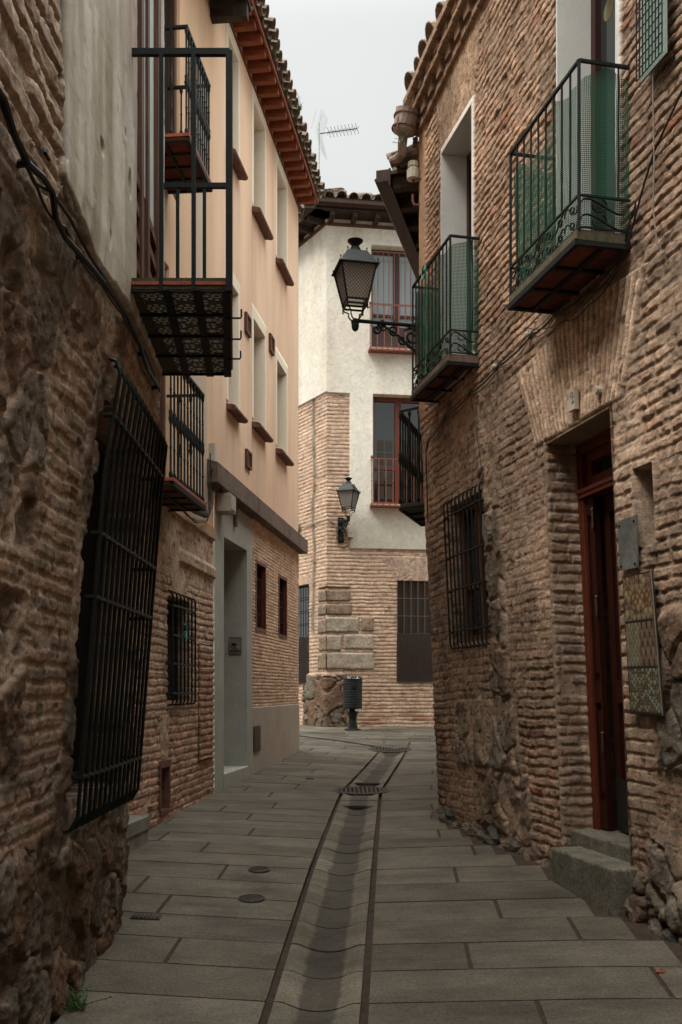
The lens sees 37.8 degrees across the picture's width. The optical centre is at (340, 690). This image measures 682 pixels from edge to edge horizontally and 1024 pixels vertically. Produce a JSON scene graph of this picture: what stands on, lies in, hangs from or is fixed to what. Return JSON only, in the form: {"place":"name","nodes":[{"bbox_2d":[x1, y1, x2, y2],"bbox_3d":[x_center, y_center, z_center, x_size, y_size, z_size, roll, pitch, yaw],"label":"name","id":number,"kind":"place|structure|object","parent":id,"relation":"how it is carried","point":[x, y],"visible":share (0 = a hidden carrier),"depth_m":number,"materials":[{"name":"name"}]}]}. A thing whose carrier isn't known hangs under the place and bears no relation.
{"place":"outdoors","nodes":[
{"label":"outdoors","id":0,"kind":"place"},
{"bbox_2d":[265,0,445,194],"label":"sky","id":1,"kind":"structure","parent":0,"point":[348,61],"materials":[{"name":"white"}]},
{"bbox_2d":[50,724,681,1023],"bbox_3d":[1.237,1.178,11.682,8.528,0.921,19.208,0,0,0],"label":"pavement","id":2,"kind":"structure","parent":0,"point":[431,916],"depth_m":5.68,"materials":[{"name":"grey stone"}]},
{"bbox_2d":[61,985,110,1012],"bbox_3d":[-1.189,1.375,4.438,0.268,0.096,0.238,0,0,45],"label":"wall foot weed","id":3,"kind":"object","parent":2,"relation":"on","point":[76,1005],"depth_m":4.42,"materials":[{"name":"green plant"}]},
{"bbox_2d":[0,0,241,1023],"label":"stone house","id":4,"kind":"structure","parent":2,"relation":"on","point":[82,88],"depth_m":4.05,"materials":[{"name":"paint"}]},
{"bbox_2d":[43,149,50,161],"bbox_3d":[-0.931,-1.706,3.155,0.022,0.118,0.194,0,0,-15],"label":"wall nail","id":5,"kind":"object","parent":4,"relation":"attached to","point":[46,152],"depth_m":3.09,"materials":[{"name":"black metal"}]},
{"bbox_2d":[0,87,160,392],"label":"wall cable","id":6,"kind":"object","parent":4,"relation":"attached to","point":[29,166],"depth_m":3.39,"materials":[{"name":"black rubber"}]},
{"bbox_2d":[70,435,109,784],"bbox_3d":[-1.297,-0.390,4.780,0.205,1.740,0.920,0,0,0],"label":"window","id":7,"kind":"structure","parent":4,"relation":"in","point":[88,551],"depth_m":5.10,"materials":[{"name":"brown wood"}]},
{"bbox_2d":[136,0,160,277],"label":"french window","id":8,"kind":"structure","parent":4,"relation":"in","point":[148,11],"depth_m":5.06,"materials":[{"name":"brown wood"}]},
{"bbox_2d":[130,913,161,919],"bbox_3d":[-1.128,1.318,5.748,0.170,0.045,0.070,0,0,0],"label":"hatch cover","id":9,"kind":"object","parent":2,"relation":"on","point":[134,916],"visible":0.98,"depth_m":5.73,"materials":[{"name":"metal"}]},
{"bbox_2d":[126,0,253,852],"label":"brick house","id":10,"kind":"structure","parent":2,"relation":"on","point":[177,771],"depth_m":9.26,"materials":[{"name":"paint"}]},
{"bbox_2d":[154,268,165,476],"bbox_3d":[-1.689,-2.755,8.563,0.100,2.150,0.950,0,0,6],"label":"balcony door","id":11,"kind":"structure","parent":10,"relation":"in","point":[162,415],"depth_m":8.96,"materials":[{"name":"brown wood"}]},
{"bbox_2d":[164,0,176,199],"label":"balcony door","id":12,"kind":"structure","parent":10,"relation":"in","point":[170,6],"depth_m":9.34,"materials":[{"name":"brown wood"}]},
{"bbox_2d":[166,600,175,700],"bbox_3d":[-1.660,-0.382,9.372,0.020,0.958,0.782,0,0,6],"label":"window","id":13,"kind":"structure","parent":10,"relation":"in","point":[169,616],"depth_m":9.53,"materials":[{"name":"black metal"}]},
{"bbox_2d":[184,621,187,641],"bbox_3d":[-1.454,-0.551,9.323,0.006,0.197,0.104,0,0,6],"label":"string","id":14,"kind":"object","parent":10,"relation":"attached to","point":[185,631],"visible":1,"depth_m":9.34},
{"bbox_2d":[182,453,213,522],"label":"cable loops","id":15,"kind":"object","parent":10,"relation":"attached to","point":[208,502],"visible":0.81,"depth_m":10.38,"materials":[{"name":"black rubber"}]},
{"bbox_2d":[190,510,209,517],"bbox_3d":[-1.378,-1.746,9.682,0.090,0.117,0.639,0,0,6],"label":"cable splice","id":16,"kind":"object","parent":15,"relation":"hanging from","point":[204,514],"visible":0.56,"depth_m":9.70,"materials":[{"name":"black rubber"}]},
{"bbox_2d":[209,443,216,460],"bbox_3d":[-1.373,-2.536,10.647,0.060,0.198,0.110,0,0,6],"label":"cable cover","id":17,"kind":"object","parent":10,"relation":"attached to","point":[213,449],"visible":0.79,"depth_m":10.59,"materials":[{"name":"grey plastic"}]},
{"bbox_2d":[238,894,264,902],"bbox_3d":[-0.559,1.314,6.209,0.170,0.052,0.170,0,0,0],"label":"valve cover","id":18,"kind":"object","parent":2,"relation":"on","point":[252,898],"visible":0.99,"depth_m":6.19,"materials":[{"name":"metal"}]},
{"bbox_2d":[248,867,269,872],"bbox_3d":[-0.571,1.261,6.912,0.150,0.048,0.150,0,0,0],"label":"valve cover","id":19,"kind":"object","parent":2,"relation":"on","point":[259,869],"visible":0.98,"depth_m":6.89,"materials":[{"name":"metal"}]},
{"bbox_2d":[207,0,325,792],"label":"stucco house","id":20,"kind":"structure","parent":2,"relation":"on","point":[261,547],"depth_m":12.88,"materials":[{"name":"paint"}]},
{"bbox_2d":[216,492,235,514],"bbox_3d":[-1.262,-2.058,10.980,0.160,0.196,0.270,0,0,8],"label":"electric box","id":21,"kind":"object","parent":20,"relation":"attached to","point":[225,503],"visible":1,"depth_m":10.85,"materials":[{"name":"beige plastic"}]},
{"bbox_2d":[229,637,241,653],"bbox_3d":[-1.314,-0.555,12.326,0.158,0.214,0.049,0,0,8],"label":"intercom","id":22,"kind":"object","parent":20,"relation":"attached to","point":[235,645],"visible":1,"depth_m":12.32,"materials":[{"name":"metal"}]},
{"bbox_2d":[233,504,237,526],"bbox_3d":[-1.237,-2.054,11.674,0.038,0.260,0.060,0,0,8],"label":"wall bracket","id":23,"kind":"object","parent":20,"relation":"attached to","point":[235,520],"depth_m":11.64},
{"bbox_2d":[226,403,247,423],"bbox_3d":[-1.263,-3.253,11.659,0.215,0.100,0.604,0,0,8],"label":"window sill","id":24,"kind":"structure","parent":20,"relation":"in","point":[233,409],"depth_m":11.55,"materials":[{"name":"brown"}]},
{"bbox_2d":[233,148,247,180],"bbox_3d":[-1.263,-6.172,11.659,0.215,0.100,0.604,0,0,8],"label":"window sill","id":25,"kind":"structure","parent":20,"relation":"in","point":[238,167],"depth_m":11.67,"materials":[{"name":"brown"}]},
{"bbox_2d":[255,559,265,632],"bbox_3d":[-1.104,-1.235,13.150,0.104,0.920,0.624,0,0,8],"label":"window","id":26,"kind":"structure","parent":20,"relation":"in","point":[260,568],"depth_m":13.38,"materials":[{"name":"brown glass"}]},
{"bbox_2d":[252,206,273,239],"bbox_3d":[-1.072,-6.130,13.049,0.215,0.100,0.809,0,0,8],"label":"window sill","id":27,"kind":"structure","parent":20,"relation":"in","point":[257,212],"depth_m":12.96,"materials":[{"name":"brown"}]},
{"bbox_2d":[252,421,273,442],"bbox_3d":[-1.072,-3.393,13.049,0.215,0.100,0.809,0,0,8],"label":"window sill","id":28,"kind":"structure","parent":20,"relation":"in","point":[257,426],"depth_m":12.92,"materials":[{"name":"brown"}]},
{"bbox_2d":[278,574,286,638],"bbox_3d":[-0.901,-1.223,14.627,0.104,0.907,0.641,0,0,8],"label":"window","id":29,"kind":"structure","parent":20,"relation":"in","point":[282,581],"depth_m":14.80,"materials":[{"name":"brown glass"}]},
{"bbox_2d":[276,258,293,285],"bbox_3d":[-0.866,-6.121,14.545,0.215,0.100,0.832,0,0,8],"label":"window sill","id":30,"kind":"structure","parent":20,"relation":"in","point":[282,267],"depth_m":14.46,"materials":[{"name":"brown"}]},
{"bbox_2d":[276,448,293,465],"bbox_3d":[-0.866,-3.415,14.545,0.215,0.100,0.832,0,0,8],"label":"window sill","id":31,"kind":"structure","parent":20,"relation":"in","point":[281,453],"depth_m":14.41,"materials":[{"name":"brown"}]},
{"bbox_2d":[297,92,302,110],"bbox_3d":[-0.598,-8.045,13.636,0.162,0.172,0.248,0,0,0],"label":"roof weed","id":32,"kind":"object","parent":20,"relation":"on","point":[299,107],"visible":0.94,"depth_m":13.66,"materials":[{"name":"green plant"}]},
{"bbox_2d":[340,676,361,729],"bbox_3d":[0.232,0.244,19.333,0.400,1.055,0.395,0,0,39],"label":"litter bin","id":33,"kind":"object","parent":2,"relation":"on","point":[352,693],"visible":1,"depth_m":19.21,"materials":[{"name":"metal"}]},
{"bbox_2d":[332,786,390,796],"bbox_3d":[0.230,1.163,11.415,0.680,0.060,0.680,0,0,0],"label":"drain grate","id":34,"kind":"object","parent":2,"relation":"on","point":[361,791],"visible":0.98,"depth_m":11.35,"materials":[{"name":"metal"}]},
{"bbox_2d":[298,187,434,726],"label":"corner house","id":35,"kind":"structure","parent":2,"relation":"on","point":[364,610],"depth_m":20.15,"materials":[{"name":"white paint"}]},
{"bbox_2d":[303,520,349,546],"bbox_3d":[-0.394,-3.164,20.317,1.263,0.563,0.306,0,0,39],"label":"lamp cable","id":36,"kind":"object","parent":35,"relation":"attached to","point":[335,531],"visible":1,"depth_m":20.02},
{"bbox_2d":[311,111,358,168],"bbox_3d":[-0.086,-10.877,20.169,0.982,1.845,0.407,0,0,33],"label":"tv aerial","id":37,"kind":"object","parent":35,"relation":"attached to","point":[318,135],"visible":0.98,"depth_m":20.35,"materials":[{"name":"black metal"}]},
{"bbox_2d":[336,477,359,542],"bbox_3d":[0.104,-3.586,19.734,0.558,1.232,0.588,0,0,22],"label":"street lamp","id":38,"kind":"object","parent":35,"relation":"attached to","point":[348,492],"visible":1,"depth_m":19.54,"materials":[{"name":"black metal"}]},
{"bbox_2d":[347,525,352,537],"bbox_3d":[0.187,-3.195,20.012,0.115,0.230,0.112,0,0,-8],"label":"junction box","id":39,"kind":"object","parent":35,"relation":"attached to","point":[349,531],"visible":1,"depth_m":19.97,"materials":[{"name":"grey plastic"}]},
{"bbox_2d":[371,249,417,347],"bbox_3d":[1.146,-7.946,20.417,1.150,2.118,0.070,0,0,-8],"label":"french window","id":40,"kind":"structure","parent":35,"relation":"in","point":[404,263],"depth_m":20.39,"materials":[{"name":"brown glass"}]},
{"bbox_2d":[373,397,423,503],"bbox_3d":[1.182,-4.878,20.422,1.150,2.235,0.070,0,0,-8],"label":"french window","id":41,"kind":"structure","parent":35,"relation":"in","point":[386,410],"depth_m":20.38,"materials":[{"name":"brown glass"}]},
{"bbox_2d":[355,782,379,785],"bbox_3d":[0.323,1.137,12.114,0.300,0.036,0.100,0,0,0],"label":"drain grate","id":42,"kind":"object","parent":2,"relation":"on","point":[367,783],"visible":0.99,"depth_m":12.06,"materials":[{"name":"metal"}]},
{"bbox_2d":[368,746,411,752],"bbox_3d":[0.800,0.983,16.338,0.720,0.097,0.720,0,0,0],"label":"drain grate","id":43,"kind":"object","parent":2,"relation":"on","point":[384,749],"visible":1,"depth_m":16.24,"materials":[{"name":"metal"}]},
{"bbox_2d":[374,140,424,526],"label":"house","id":44,"kind":"structure","parent":2,"relation":"on","point":[396,189],"depth_m":10.64,"materials":[{"name":"paint"}]},
{"bbox_2d":[403,0,681,945],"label":"brick house","id":45,"kind":"structure","parent":2,"relation":"on","point":[559,760],"depth_m":6.68,"materials":[{"name":"brown brick"}]},
{"bbox_2d":[331,237,424,355],"bbox_3d":[0.372,-3.547,9.052,0.864,1.083,0.367,0,0,-12],"label":"street lamp","id":46,"kind":"object","parent":45,"relation":"attached to","point":[353,273],"visible":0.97,"depth_m":8.91,"materials":[{"name":"black metal"}]},
{"bbox_2d":[389,105,419,163],"bbox_3d":[0.568,-5.153,9.193,0.348,0.433,0.246,0,0,34],"label":"downpipe","id":47,"kind":"object","parent":45,"relation":"attached to","point":[405,118],"visible":0.98,"depth_m":9.11,"materials":[{"name":"metal"}]},
{"bbox_2d":[393,132,413,143],"bbox_3d":[0.567,-5.072,9.142,0.178,0.081,0.116,0,0,42],"label":"pipe weed","id":48,"kind":"object","parent":47,"relation":"attached to","point":[403,141],"visible":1,"depth_m":9.15,"materials":[{"name":"green plant"}]},
{"bbox_2d":[407,160,421,182],"bbox_3d":[0.693,-4.812,9.212,0.120,0.212,0.207,0,0,-30],"label":"insulator","id":49,"kind":"object","parent":45,"relation":"attached to","point":[413,172],"visible":0.99,"depth_m":9.21,"materials":[{"name":"white ceramic"}]},
{"bbox_2d":[412,137,418,147],"bbox_3d":[0.699,-5.094,9.246,0.076,0.086,0.054,0,0,26],"label":"line bracket","id":50,"kind":"object","parent":45,"relation":"attached to","point":[415,142],"visible":1,"depth_m":9.23,"materials":[{"name":"metal"}]},
{"bbox_2d":[411,194,419,206],"bbox_3d":[0.740,-4.501,9.223,0.173,0.219,0.074,0,0,39],"label":"wall hook","id":51,"kind":"object","parent":45,"relation":"attached to","point":[413,202],"depth_m":9.24,"materials":[{"name":"metal"}]},
{"bbox_2d":[421,265,426,375],"bbox_3d":[0.696,-3.091,8.306,0.018,0.922,0.122,0,0,-13],"label":"string","id":52,"kind":"object","parent":45,"relation":"hanging from","point":[425,309],"visible":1,"depth_m":8.28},
{"bbox_2d":[417,240,478,381],"bbox_3d":[0.859,-3.071,8.228,0.234,0.903,0.974,0,0,-13],"label":"safety net","id":53,"kind":"object","parent":45,"relation":"attached to","point":[445,345],"visible":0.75,"depth_m":7.77,"materials":[{"name":"green"}]},
{"bbox_2d":[427,351,474,405],"bbox_3d":[0.909,-2.581,8.313,0.023,0.122,1.169,0,0,-13],"label":"conduit","id":54,"kind":"object","parent":45,"relation":"attached to","point":[453,383],"visible":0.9,"depth_m":8.22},
{"bbox_2d":[467,151,470,354],"bbox_3d":[1.207,-3.619,8.311,0.060,2.058,0.752,0,0,-13],"label":"balcony door","id":55,"kind":"structure","parent":45,"relation":"in","point":[469,155],"depth_m":8.62,"materials":[{"name":"red wood"}]},
{"bbox_2d":[461,498,490,641],"bbox_3d":[1.173,-0.991,8.210,0.109,1.173,0.812,0,0,-13],"label":"window","id":56,"kind":"structure","parent":45,"relation":"in","point":[473,506],"depth_m":8.42,"materials":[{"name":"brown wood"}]},
{"bbox_2d":[470,395,482,478],"bbox_3d":[1.065,-1.986,7.802,0.007,0.727,0.192,0,0,-24],"label":"wire","id":57,"kind":"object","parent":45,"relation":"attached to","point":[477,437],"visible":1,"depth_m":7.79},
{"bbox_2d":[425,89,681,522],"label":"wall cable","id":58,"kind":"object","parent":45,"relation":"attached to","point":[634,215],"depth_m":6.05,"materials":[{"name":"black rubber"}]},
{"bbox_2d":[514,68,630,287],"bbox_3d":[1.345,-2.966,5.904,0.308,0.902,0.932,0,0,-13],"label":"safety net","id":59,"kind":"object","parent":45,"relation":"attached to","point":[545,243],"visible":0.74,"depth_m":5.48,"materials":[{"name":"green"}]},
{"bbox_2d":[566,387,578,412],"bbox_3d":[1.434,-1.799,6.160,0.037,0.136,0.104,0,0,-13],"label":"number sign","id":60,"kind":"object","parent":45,"relation":"attached to","point":[572,396],"visible":1,"depth_m":6.13,"materials":[{"name":"white ceramic"}]},
{"bbox_2d":[593,386,602,394],"bbox_3d":[1.523,-1.762,5.843,0.070,0.046,0.048,0,0,-13],"label":"wall fitting","id":61,"kind":"object","parent":45,"relation":"attached to","point":[597,390],"depth_m":5.83,"materials":[{"name":"white plastic"}]},
{"bbox_2d":[586,442,612,485],"bbox_3d":[1.747,-1.456,6.274,0.067,0.230,0.753,0,0,-13],"label":"transom window","id":62,"kind":"structure","parent":45,"relation":"in","point":[599,461],"depth_m":6.49,"materials":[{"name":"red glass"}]},
{"bbox_2d":[586,497,613,829],"bbox_3d":[1.717,-0.176,6.599,0.169,2.200,0.098,0,0,-13],"label":"door leaf","id":63,"kind":"structure","parent":45,"relation":"in","point":[592,503],"depth_m":6.58,"materials":[{"name":"red wood"}]},
{"bbox_2d":[591,0,614,232],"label":"balcony door","id":64,"kind":"structure","parent":45,"relation":"in","point":[602,32],"depth_m":6.33,"materials":[{"name":"red wood"}]},
{"bbox_2d":[604,0,613,20],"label":"hanging disc","id":65,"kind":"object","parent":45,"relation":"hanging from","point":[609,6],"visible":1,"depth_m":6.04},
{"bbox_2d":[603,492,628,833],"bbox_3d":[1.838,-0.176,6.235,0.151,2.200,0.655,0,0,-7],"label":"door leaf","id":66,"kind":"structure","parent":45,"relation":"in","point":[608,500],"depth_m":6.47,"materials":[{"name":"red wood"}]},
{"bbox_2d":[617,515,638,570],"bbox_3d":[1.606,-0.822,5.573,0.031,0.287,0.215,0,0,-13],"label":"metal plaque","id":67,"kind":"object","parent":45,"relation":"attached to","point":[627,528],"visible":1,"depth_m":5.56,"materials":[{"name":"grey metal"}]},
{"bbox_2d":[622,570,664,715],"bbox_3d":[1.655,-0.254,5.456,0.056,0.778,0.366,0,0,-13],"label":"tile panel","id":68,"kind":"object","parent":45,"relation":"attached to","point":[644,667],"visible":1,"depth_m":5.44,"materials":[{"name":"tile"}]},
{"bbox_2d":[636,0,666,81],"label":"upper window","id":69,"kind":"structure","parent":45,"relation":"in","point":[653,18],"depth_m":5.10,"materials":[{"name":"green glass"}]},
{"bbox_2d":[652,70,657,250],"bbox_3d":[1.617,-2.961,5.130,0.011,1.401,0.051,0,0,-22],"label":"cord","id":70,"kind":"object","parent":45,"relation":"hanging from","point":[653,157],"visible":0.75,"depth_m":5.13,"materials":[{"name":"black rubber"}]},
{"bbox_2d":[655,968,664,973],"bbox_3d":[1.551,1.366,4.829,0.052,0.031,0.034,0,0,0],"label":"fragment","id":71,"kind":"object","parent":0,"point":[660,971],"visible":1,"depth_m":4.82,"materials":[{"name":"stone"}]}
]}

